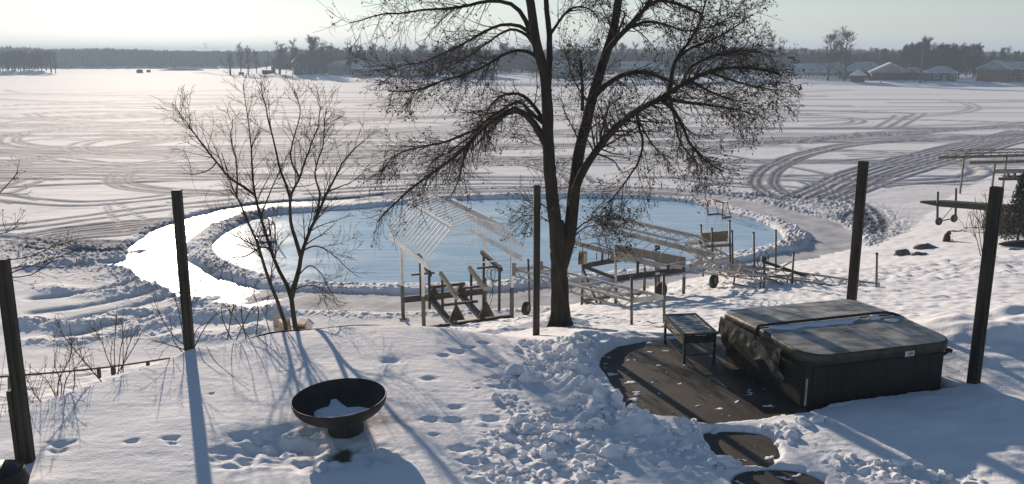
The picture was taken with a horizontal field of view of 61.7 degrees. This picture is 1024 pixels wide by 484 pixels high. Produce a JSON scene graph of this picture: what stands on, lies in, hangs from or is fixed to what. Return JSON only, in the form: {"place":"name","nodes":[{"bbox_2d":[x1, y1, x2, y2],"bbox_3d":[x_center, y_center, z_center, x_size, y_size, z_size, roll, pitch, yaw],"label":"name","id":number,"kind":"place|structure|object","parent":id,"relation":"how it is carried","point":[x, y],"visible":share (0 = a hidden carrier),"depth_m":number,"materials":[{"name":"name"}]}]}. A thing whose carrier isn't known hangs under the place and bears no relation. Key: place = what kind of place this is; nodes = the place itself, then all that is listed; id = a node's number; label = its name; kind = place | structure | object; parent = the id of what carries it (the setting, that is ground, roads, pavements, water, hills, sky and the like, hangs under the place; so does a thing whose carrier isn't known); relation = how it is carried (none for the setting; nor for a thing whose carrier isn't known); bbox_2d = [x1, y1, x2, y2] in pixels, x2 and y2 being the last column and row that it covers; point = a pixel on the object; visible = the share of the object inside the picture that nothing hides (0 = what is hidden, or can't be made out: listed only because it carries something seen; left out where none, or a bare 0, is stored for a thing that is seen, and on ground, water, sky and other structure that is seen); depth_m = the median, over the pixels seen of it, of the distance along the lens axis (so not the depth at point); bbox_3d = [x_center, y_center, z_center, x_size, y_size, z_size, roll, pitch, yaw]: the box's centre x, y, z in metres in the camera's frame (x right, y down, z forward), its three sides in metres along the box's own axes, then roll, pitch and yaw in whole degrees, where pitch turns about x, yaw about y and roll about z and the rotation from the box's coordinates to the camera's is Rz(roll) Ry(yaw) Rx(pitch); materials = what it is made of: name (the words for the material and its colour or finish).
{"place":"outdoors","nodes":[
{"label":"outdoors","id":0,"kind":"place"},
{"bbox_2d":[0,70,51,73],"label":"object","id":1,"kind":"structure","parent":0,"point":[23,72],"depth_m":428.85,"materials":[{"name":"white"}]},
{"bbox_2d":[0,157,99,288],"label":"overhanging branch","id":2,"kind":"object","parent":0,"point":[44,261],"visible":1,"depth_m":12.83,"materials":[{"name":"plant"}]},
{"bbox_2d":[0,64,269,67],"bbox_3d":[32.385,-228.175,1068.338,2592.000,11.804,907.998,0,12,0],"label":"hills","id":3,"kind":"structure","parent":0,"point":[176,66],"depth_m":636.28,"materials":[{"name":"white"}]},
{"bbox_2d":[0,45,1022,67],"bbox_3d":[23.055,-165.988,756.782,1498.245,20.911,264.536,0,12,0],"label":"distant woods","id":4,"kind":"object","parent":3,"relation":"on","point":[89,57],"visible":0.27,"depth_m":645.90,"materials":[{"name":"plant"}]},
{"bbox_2d":[102,196,381,306],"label":"path","id":5,"kind":"structure","parent":0,"point":[157,261],"depth_m":38.14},
{"bbox_2d":[213,198,782,282],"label":"rink ice","id":6,"kind":"structure","parent":0,"point":[383,264],"depth_m":42.62,"materials":[{"name":"ice"}]},
{"bbox_2d":[255,217,275,242],"bbox_3d":[-12.379,-0.596,42.841,0.811,0.940,1.891,-5,13,-24],"label":"hockey goal","id":7,"kind":"object","parent":6,"relation":"on","point":[269,219],"visible":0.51,"depth_m":42.32,"materials":[{"name":"grey"}]},
{"bbox_2d":[707,199,731,217],"bbox_3d":[11.913,-1.940,49.032,0.809,0.940,1.292,-7,14,-28],"label":"hockey goal","id":8,"kind":"object","parent":6,"relation":"on","point":[722,214],"visible":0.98,"depth_m":48.95,"materials":[{"name":"red"}]},
{"bbox_2d":[0,68,1023,368],"bbox_3d":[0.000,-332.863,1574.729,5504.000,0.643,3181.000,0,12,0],"label":"lake","id":9,"kind":"structure","parent":0,"point":[94,158],"depth_m":67.97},
{"bbox_2d":[158,69,201,70],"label":"reed island","id":10,"kind":"structure","parent":9,"relation":"on","point":[181,70],"depth_m":536.16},
{"bbox_2d":[389,194,522,326],"bbox_3d":[-1.996,0.755,28.858,3.374,4.079,4.943,-5,13,-21],"label":"lift","id":11,"kind":"object","parent":9,"relation":"on","point":[433,295],"visible":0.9,"depth_m":28.13,"materials":[{"name":"metal"}]},
{"bbox_2d":[0,167,1023,483],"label":"ground","id":12,"kind":"structure","parent":0,"point":[214,415],"depth_m":12.39,"materials":[{"name":"snow"}]},
{"bbox_2d":[0,459,29,483],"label":"round pot","id":13,"kind":"object","parent":12,"relation":"on","point":[12,471],"visible":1,"depth_m":9.73,"materials":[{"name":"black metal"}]},
{"bbox_2d":[0,257,35,463],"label":"timber post","id":14,"kind":"object","parent":12,"relation":"on","point":[20,421],"visible":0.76,"depth_m":10.30,"materials":[{"name":"wood"}]},
{"bbox_2d":[1,312,101,401],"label":"bare shrub","id":15,"kind":"object","parent":12,"relation":"on","point":[79,356],"visible":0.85,"depth_m":13.40,"materials":[{"name":"plant"}]},
{"bbox_2d":[0,348,155,414],"bbox_3d":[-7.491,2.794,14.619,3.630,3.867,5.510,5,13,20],"label":"weeds","id":16,"kind":"object","parent":12,"relation":"on","point":[32,402],"visible":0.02,"depth_m":12.56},
{"bbox_2d":[0,357,169,411],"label":"rail fence","id":17,"kind":"object","parent":12,"relation":"on","point":[111,367],"visible":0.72,"depth_m":14.71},
{"bbox_2d":[83,308,152,373],"bbox_3d":[-6.774,1.767,14.843,1.041,1.164,0.890,9,15,37],"label":"bare shrub","id":18,"kind":"object","parent":12,"relation":"on","point":[126,337],"visible":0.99,"depth_m":14.86,"materials":[{"name":"plant"}]},
{"bbox_2d":[134,276,230,358],"bbox_3d":[-5.806,1.323,15.070,1.591,1.656,0.978,0,12,0],"label":"bare shrub","id":19,"kind":"object","parent":12,"relation":"on","point":[180,319],"visible":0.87,"depth_m":15.13,"materials":[{"name":"plant"}]},
{"bbox_2d":[171,189,194,350],"bbox_3d":[-5.484,0.791,14.357,0.150,3.362,0.168,-2,12,-8],"label":"timber post","id":20,"kind":"object","parent":12,"relation":"on","point":[182,265],"visible":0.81,"depth_m":14.22,"materials":[{"name":"wood"}]},
{"bbox_2d":[209,256,284,339],"bbox_3d":[-5.049,1.075,16.126,1.905,1.654,0.897,2,12,9],"label":"bare shrub","id":21,"kind":"object","parent":12,"relation":"on","point":[242,326],"visible":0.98,"depth_m":16.16,"materials":[{"name":"plant"}]},
{"bbox_2d":[150,51,386,329],"bbox_3d":[-4.714,-0.288,17.445,4.612,7.034,2.810,0,12,0],"label":"broadleaf tree","id":22,"kind":"object","parent":12,"relation":"on","point":[291,292],"visible":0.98,"depth_m":17.30,"materials":[{"name":"brown plant"}]},
{"bbox_2d":[272,312,292,330],"bbox_3d":[-4.889,1.887,18.208,0.385,0.614,0.847,-1,12,-4],"label":"rock","id":23,"kind":"object","parent":12,"relation":"on","point":[277,322],"visible":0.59,"depth_m":18.15,"materials":[{"name":"beige stone"}]},
{"bbox_2d":[297,319,314,329],"bbox_3d":[-4.399,1.781,18.358,0.440,0.338,0.426,0,12,0],"label":"rock","id":24,"kind":"object","parent":12,"relation":"on","point":[305,324],"visible":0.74,"depth_m":18.24,"materials":[{"name":"stone"}]},
{"bbox_2d":[239,324,378,341],"bbox_3d":[-4.087,1.731,15.375,3.986,0.153,0.528,-6,14,-27],"label":"edging rail","id":25,"kind":"object","parent":12,"relation":"on","point":[305,329],"visible":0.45,"depth_m":15.70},
{"bbox_2d":[291,378,386,438],"bbox_3d":[-2.327,2.407,11.598,1.269,0.734,1.269,0,12,0],"label":"fire bowl","id":26,"kind":"object","parent":12,"relation":"on","point":[309,401],"visible":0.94,"depth_m":11.81,"materials":[{"name":"black metal"}]},
{"bbox_2d":[314,399,368,416],"bbox_3d":[-2.353,2.328,11.580,0.748,0.112,0.673,7,14,30],"label":"snow patch","id":27,"kind":"object","parent":26,"relation":"in","point":[335,408],"visible":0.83,"depth_m":11.61,"materials":[{"name":"snow"}]},
{"bbox_2d":[533,185,540,335],"bbox_3d":[0.507,0.716,17.714,0.135,3.804,0.153,-1,12,-4],"label":"timber post","id":28,"kind":"object","parent":12,"relation":"on","point":[536,252],"visible":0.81,"depth_m":17.57,"materials":[{"name":"wood"}]},
{"bbox_2d":[313,0,812,327],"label":"broadleaf tree","id":29,"kind":"object","parent":12,"relation":"on","point":[562,235],"visible":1,"depth_m":19.68,"materials":[{"name":"brown plant"}]},
{"bbox_2d":[512,259,665,324],"bbox_3d":[1.856,1.511,24.244,1.199,2.907,7.245,-5,13,-23],"label":"dock section","id":30,"kind":"object","parent":12,"relation":"on","point":[526,307],"visible":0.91,"depth_m":22.91,"materials":[{"name":"metal"}]},
{"bbox_2d":[575,215,715,304],"bbox_3d":[3.960,0.872,29.037,3.493,2.873,4.539,-8,15,-34],"label":"boat lift","id":31,"kind":"object","parent":12,"relation":"on","point":[674,264],"visible":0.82,"depth_m":28.27,"materials":[{"name":"metal"}]},
{"bbox_2d":[655,282,666,295],"bbox_3d":[4.853,1.586,27.871,0.160,0.580,0.580,10,16,38],"label":"spare wheel","id":32,"kind":"object","parent":31,"relation":"attached to","point":[658,289],"visible":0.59,"depth_m":27.68,"materials":[{"name":"rubber"}]},
{"bbox_2d":[685,220,751,287],"bbox_3d":[7.126,0.329,30.792,2.341,2.061,2.241,-11,17,-42],"label":"dock section","id":33,"kind":"object","parent":12,"relation":"on","point":[713,281],"visible":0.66,"depth_m":31.02,"materials":[{"name":"metal"}]},
{"bbox_2d":[690,231,733,255],"bbox_3d":[7.333,0.108,31.550,1.640,0.880,0.565,-4,13,-16],"label":"dock bench","id":34,"kind":"object","parent":33,"relation":"on","point":[720,236],"visible":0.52,"depth_m":31.66,"materials":[{"name":"brown wood"}]},
{"bbox_2d":[464,331,985,483],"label":"snow rubble","id":35,"kind":"object","parent":12,"relation":"on","point":[518,423],"visible":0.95,"depth_m":11.56,"materials":[{"name":"white"}]},
{"bbox_2d":[689,259,769,281],"bbox_3d":[7.391,0.937,29.061,2.896,0.660,1.506,1,12,5],"label":"dock section","id":36,"kind":"object","parent":12,"relation":"on","point":[711,268],"visible":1,"depth_m":28.43,"materials":[{"name":"metal"}]},
{"bbox_2d":[703,432,777,466],"bbox_3d":[3.134,2.867,11.634,0.954,0.140,1.081,0,12,0],"label":"stepping stone","id":37,"kind":"object","parent":12,"relation":"on","point":[750,449],"visible":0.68,"depth_m":11.67,"materials":[{"name":"stone"}]},
{"bbox_2d":[733,275,764,288],"bbox_3d":[8.051,1.306,28.965,0.290,0.573,1.436,-6,14,-25],"label":"pipe stand","id":38,"kind":"object","parent":12,"relation":"on","point":[749,276],"visible":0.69,"depth_m":28.93,"materials":[{"name":"metal"}]},
{"bbox_2d":[732,470,824,483],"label":"stepping stone","id":39,"kind":"object","parent":12,"relation":"on","point":[761,477],"visible":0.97,"depth_m":10.79,"materials":[{"name":"stone"}]},
{"bbox_2d":[730,230,879,286],"bbox_3d":[10.015,0.729,28.983,1.789,1.822,5.137,-12,17,-43],"label":"dock section","id":40,"kind":"object","parent":12,"relation":"on","point":[801,280],"visible":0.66,"depth_m":29.07,"materials":[{"name":"metal"}]},
{"bbox_2d":[757,251,806,276],"bbox_3d":[9.490,0.882,29.999,1.722,1.016,0.510,5,13,23],"label":"hand winch","id":41,"kind":"object","parent":40,"relation":"attached to","point":[763,259],"visible":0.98,"depth_m":30.11,"materials":[{"name":"black metal"}]},
{"bbox_2d":[846,161,868,300],"bbox_3d":[6.714,0.247,16.726,0.150,3.656,0.168,-8,14,-31],"label":"timber post","id":42,"kind":"object","parent":12,"relation":"on","point":[857,226],"visible":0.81,"depth_m":16.57,"materials":[{"name":"wood"}]},
{"bbox_2d":[893,249,909,255],"bbox_3d":[16.672,0.508,36.561,0.791,0.454,0.419,0,12,0],"label":"rock","id":43,"kind":"object","parent":12,"relation":"on","point":[901,252],"visible":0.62,"depth_m":36.42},
{"bbox_2d":[913,243,938,248],"bbox_3d":[18.256,0.285,37.818,1.122,0.472,0.598,0,12,0],"label":"rock","id":44,"kind":"object","parent":12,"relation":"on","point":[924,246],"visible":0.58,"depth_m":37.63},
{"bbox_2d":[920,188,1014,224],"bbox_3d":[22.903,-1.587,42.324,5.061,1.762,1.632,12,17,43],"label":"roll in dock","id":45,"kind":"object","parent":12,"relation":"on","point":[951,204],"visible":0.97,"depth_m":42.80,"materials":[{"name":"metal"}]},
{"bbox_2d":[939,148,1023,193],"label":"boat lift","id":46,"kind":"object","parent":12,"relation":"on","point":[1005,177],"visible":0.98,"depth_m":54.05,"materials":[{"name":"metal"}]},
{"bbox_2d":[964,192,1000,255],"bbox_3d":[17.539,-0.733,32.093,1.438,2.570,1.387,0,12,0],"label":"bare shrub","id":47,"kind":"object","parent":12,"relation":"on","point":[971,223],"visible":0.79,"depth_m":32.19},
{"bbox_2d":[966,186,1003,383],"bbox_3d":[7.276,1.048,13.243,0.155,3.833,0.173,-11,16,-41],"label":"timber post","id":48,"kind":"object","parent":12,"relation":"on","point":[987,265],"visible":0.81,"depth_m":13.10,"materials":[{"name":"wood"}]},
{"bbox_2d":[954,201,1023,234],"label":"ornamental grass","id":49,"kind":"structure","parent":12,"relation":"on","point":[1002,213],"depth_m":39.91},
{"bbox_2d":[998,240,1023,248],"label":"upturned boat","id":50,"kind":"object","parent":12,"relation":"on","point":[1016,244],"visible":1,"depth_m":35.31,"materials":[{"name":"grey rubber"}]},
{"bbox_2d":[999,171,1023,240],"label":"evergreen shrub","id":51,"kind":"object","parent":12,"relation":"on","point":[1018,205],"visible":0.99,"depth_m":36.47,"materials":[{"name":"plant"}]},
{"bbox_2d":[0,0,1023,52],"label":"sky","id":52,"kind":"structure","parent":0,"point":[170,25],"materials":[{"name":"white"}]},
{"bbox_2d":[193,66,1023,86],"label":"shore","id":53,"kind":"structure","parent":0,"point":[519,77],"depth_m":280.80,"materials":[{"name":"white"}]},
{"bbox_2d":[235,42,244,71],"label":"bare tree","id":54,"kind":"object","parent":53,"relation":"on","point":[241,58],"visible":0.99,"depth_m":394.06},
{"bbox_2d":[243,45,252,74],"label":"bare tree","id":55,"kind":"object","parent":53,"relation":"on","point":[246,50],"visible":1,"depth_m":385.67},
{"bbox_2d":[269,41,285,74],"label":"bare tree","id":56,"kind":"object","parent":53,"relation":"on","point":[280,59],"visible":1,"depth_m":371.22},
{"bbox_2d":[288,38,302,66],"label":"bare tree","id":57,"kind":"object","parent":53,"relation":"on","point":[293,50],"visible":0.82,"depth_m":368.23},
{"bbox_2d":[291,55,331,74],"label":"house","id":58,"kind":"structure","parent":53,"relation":"on","point":[300,65],"depth_m":360.76,"materials":[{"name":"grey"}]},
{"bbox_2d":[303,34,321,74],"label":"bare tree","id":59,"kind":"object","parent":53,"relation":"on","point":[312,49],"visible":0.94,"depth_m":355.37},
{"bbox_2d":[314,39,330,74],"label":"bare tree","id":60,"kind":"object","parent":53,"relation":"on","point":[323,51],"visible":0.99,"depth_m":346.42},
{"bbox_2d":[326,42,336,62],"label":"bare tree","id":61,"kind":"object","parent":53,"relation":"on","point":[331,51],"visible":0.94,"depth_m":356.17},
{"bbox_2d":[333,47,342,60],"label":"bare tree","id":62,"kind":"object","parent":53,"relation":"on","point":[336,50],"visible":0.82,"depth_m":377.36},
{"bbox_2d":[327,60,352,74],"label":"house","id":63,"kind":"structure","parent":53,"relation":"on","point":[335,68],"depth_m":341.29,"materials":[{"name":"grey"}]},
{"bbox_2d":[343,38,353,74],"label":"bare tree","id":64,"kind":"object","parent":53,"relation":"on","point":[349,57],"visible":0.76,"depth_m":331.61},
{"bbox_2d":[351,59,390,76],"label":"house","id":65,"kind":"structure","parent":53,"relation":"on","point":[357,66],"depth_m":319.58,"materials":[{"name":"beige"}]},
{"bbox_2d":[367,40,378,61],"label":"bare tree","id":66,"kind":"object","parent":53,"relation":"on","point":[373,50],"visible":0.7,"depth_m":339.11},
{"bbox_2d":[401,43,411,61],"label":"bare tree","id":67,"kind":"object","parent":53,"relation":"on","point":[406,50],"visible":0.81,"depth_m":324.98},
{"bbox_2d":[396,62,436,77],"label":"house","id":68,"kind":"structure","parent":53,"relation":"on","point":[410,72],"depth_m":301.01,"materials":[{"name":"brown"}]},
{"bbox_2d":[414,43,424,61],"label":"bare tree","id":69,"kind":"object","parent":53,"relation":"on","point":[417,53],"visible":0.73,"depth_m":307.28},
{"bbox_2d":[452,61,496,77],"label":"house","id":70,"kind":"structure","parent":53,"relation":"on","point":[480,72],"depth_m":293.76,"materials":[{"name":"grey"}]},
{"bbox_2d":[498,42,507,72],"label":"bare tree","id":71,"kind":"object","parent":53,"relation":"on","point":[502,58],"visible":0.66,"depth_m":325.70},
{"bbox_2d":[503,46,515,73],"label":"bare tree","id":72,"kind":"object","parent":53,"relation":"on","point":[507,62],"visible":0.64,"depth_m":321.45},
{"bbox_2d":[517,48,526,72],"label":"bare tree","id":73,"kind":"object","parent":53,"relation":"on","point":[520,62],"visible":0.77,"depth_m":319.24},
{"bbox_2d":[552,61,586,77],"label":"house","id":74,"kind":"structure","parent":53,"relation":"on","point":[557,67],"depth_m":289.81,"materials":[{"name":"beige"}]},
{"bbox_2d":[613,42,626,73],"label":"bare tree","id":75,"kind":"object","parent":53,"relation":"on","point":[620,52],"visible":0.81,"depth_m":321.27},
{"bbox_2d":[630,41,638,60],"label":"bare tree","id":76,"kind":"object","parent":53,"relation":"on","point":[634,57],"visible":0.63,"depth_m":312.10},
{"bbox_2d":[619,61,665,77],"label":"house","id":77,"kind":"structure","parent":53,"relation":"on","point":[625,66],"depth_m":296.85,"materials":[{"name":"grey"}]},
{"bbox_2d":[271,50,1023,72],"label":"shore woods","id":78,"kind":"object","parent":53,"relation":"on","point":[895,58],"visible":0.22,"depth_m":349.25,"materials":[{"name":"plant"}]},
{"bbox_2d":[693,61,734,76],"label":"house","id":79,"kind":"structure","parent":53,"relation":"on","point":[716,63],"depth_m":303.80,"materials":[{"name":"grey"}]},
{"bbox_2d":[752,34,767,72],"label":"bare tree","id":80,"kind":"object","parent":53,"relation":"on","point":[761,39],"visible":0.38,"depth_m":314.31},
{"bbox_2d":[764,31,776,70],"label":"bare tree","id":81,"kind":"object","parent":53,"relation":"on","point":[773,44],"visible":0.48,"depth_m":319.39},
{"bbox_2d":[775,37,787,72],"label":"bare tree","id":82,"kind":"object","parent":53,"relation":"on","point":[779,58],"visible":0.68,"depth_m":322.73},
{"bbox_2d":[777,75,837,80],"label":"picket fence","id":83,"kind":"object","parent":53,"relation":"on","point":[811,77],"visible":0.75,"depth_m":284.38,"materials":[{"name":"white paint"}]},
{"bbox_2d":[787,63,836,77],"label":"house","id":84,"kind":"structure","parent":53,"relation":"on","point":[816,69],"depth_m":294.83,"materials":[{"name":"grey"}]},
{"bbox_2d":[818,29,842,79],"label":"bare tree","id":85,"kind":"object","parent":53,"relation":"on","point":[833,37],"visible":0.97,"depth_m":278.81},
{"bbox_2d":[825,62,843,77],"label":"house","id":86,"kind":"structure","parent":53,"relation":"on","point":[839,73],"depth_m":292.62,"materials":[{"name":"beige"}]},
{"bbox_2d":[832,26,859,80],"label":"bare tree","id":87,"kind":"object","parent":53,"relation":"on","point":[842,44],"visible":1,"depth_m":277.29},
{"bbox_2d":[849,69,866,81],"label":"gazebo","id":88,"kind":"object","parent":53,"relation":"on","point":[858,73],"visible":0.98,"depth_m":270.87,"materials":[{"name":"white"}]},
{"bbox_2d":[842,59,878,78],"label":"house","id":89,"kind":"structure","parent":53,"relation":"on","point":[865,67],"depth_m":289.95,"materials":[{"name":"beige"}]},
{"bbox_2d":[879,48,886,65],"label":"evergreen tree","id":90,"kind":"object","parent":53,"relation":"on","point":[883,58],"visible":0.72,"depth_m":305.40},
{"bbox_2d":[868,62,910,80],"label":"house","id":91,"kind":"structure","parent":53,"relation":"on","point":[889,71],"depth_m":274.82,"materials":[{"name":"grey"}]},
{"bbox_2d":[898,44,909,68],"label":"evergreen tree","id":92,"kind":"object","parent":53,"relation":"on","point":[903,57],"visible":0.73,"depth_m":294.26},
{"bbox_2d":[904,43,918,66],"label":"bare tree","id":93,"kind":"object","parent":53,"relation":"on","point":[911,48],"visible":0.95,"depth_m":289.75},
{"bbox_2d":[905,67,924,79],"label":"house","id":94,"kind":"structure","parent":53,"relation":"on","point":[914,74],"depth_m":277.89,"materials":[{"name":"grey brick"}]},
{"bbox_2d":[919,41,924,83],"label":"shore pole","id":95,"kind":"object","parent":53,"relation":"on","point":[921,62],"visible":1,"depth_m":258.83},
{"bbox_2d":[917,36,933,69],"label":"bare tree","id":96,"kind":"object","parent":53,"relation":"on","point":[928,51],"visible":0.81,"depth_m":289.85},
{"bbox_2d":[924,42,936,70],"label":"bare tree","id":97,"kind":"object","parent":53,"relation":"on","point":[929,58],"visible":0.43,"depth_m":295.57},
{"bbox_2d":[923,66,958,81],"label":"house","id":98,"kind":"structure","parent":53,"relation":"on","point":[941,73],"depth_m":266.96,"materials":[{"name":"grey"}]},
{"bbox_2d":[936,46,951,66],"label":"bare tree","id":99,"kind":"object","parent":53,"relation":"on","point":[943,58],"visible":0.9,"depth_m":278.77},
{"bbox_2d":[947,44,966,70],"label":"bare tree","id":100,"kind":"object","parent":53,"relation":"on","point":[953,52],"visible":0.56,"depth_m":280.88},
{"bbox_2d":[953,47,964,78],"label":"bare tree","id":101,"kind":"object","parent":53,"relation":"on","point":[958,61],"visible":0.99,"depth_m":276.75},
{"bbox_2d":[961,47,972,75],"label":"bare tree","id":102,"kind":"object","parent":53,"relation":"on","point":[966,62],"visible":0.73,"depth_m":294.51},
{"bbox_2d":[967,42,984,76],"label":"bare tree","id":103,"kind":"object","parent":53,"relation":"on","point":[972,57],"visible":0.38,"depth_m":291.35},
{"bbox_2d":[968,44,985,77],"bbox_3d":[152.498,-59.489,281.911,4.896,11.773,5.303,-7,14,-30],"label":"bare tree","id":104,"kind":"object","parent":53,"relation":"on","point":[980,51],"visible":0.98,"depth_m":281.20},
{"bbox_2d":[975,60,1014,81],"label":"house","id":105,"kind":"structure","parent":53,"relation":"on","point":[997,71],"depth_m":262.10,"materials":[{"name":"grey brick"}]},
{"bbox_2d":[998,46,1011,60],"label":"bare tree","id":106,"kind":"object","parent":53,"relation":"on","point":[1002,53],"visible":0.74,"depth_m":301.09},
{"bbox_2d":[1003,61,1023,81],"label":"house","id":107,"kind":"structure","parent":53,"relation":"on","point":[1018,73],"depth_m":263.41,"materials":[{"name":"grey brick"}]},
{"bbox_2d":[599,337,806,423],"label":"patio","id":108,"kind":"structure","parent":0,"point":[702,379],"depth_m":13.88,"materials":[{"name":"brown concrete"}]},
{"bbox_2d":[662,313,718,363],"bbox_3d":[3.166,1.714,15.316,0.640,0.550,1.180,-2,12,-7],"label":"patio table","id":109,"kind":"object","parent":108,"relation":"on","point":[688,327],"visible":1,"depth_m":15.01,"materials":[{"name":"grey metal"}]},
{"bbox_2d":[718,299,952,411],"bbox_3d":[5.386,1.759,14.272,3.091,1.066,2.512,-4,13,-16],"label":"hot tub","id":110,"kind":"object","parent":108,"relation":"on","point":[809,368],"visible":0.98,"depth_m":13.37,"materials":[{"name":"plastic"}]},
{"bbox_2d":[769,317,859,329],"bbox_3d":[5.014,1.353,13.953,1.750,0.037,0.267,-4,13,-16],"label":"snow drift","id":111,"kind":"object","parent":110,"relation":"on","point":[823,323],"visible":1,"depth_m":13.98,"materials":[{"name":"white"}]},
{"bbox_2d":[943,231,952,241],"bbox_3d":[20.007,-0.262,39.377,0.362,0.529,0.339,-6,13,-24],"label":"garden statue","id":112,"kind":"object","parent":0,"point":[946,237],"visible":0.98,"depth_m":39.27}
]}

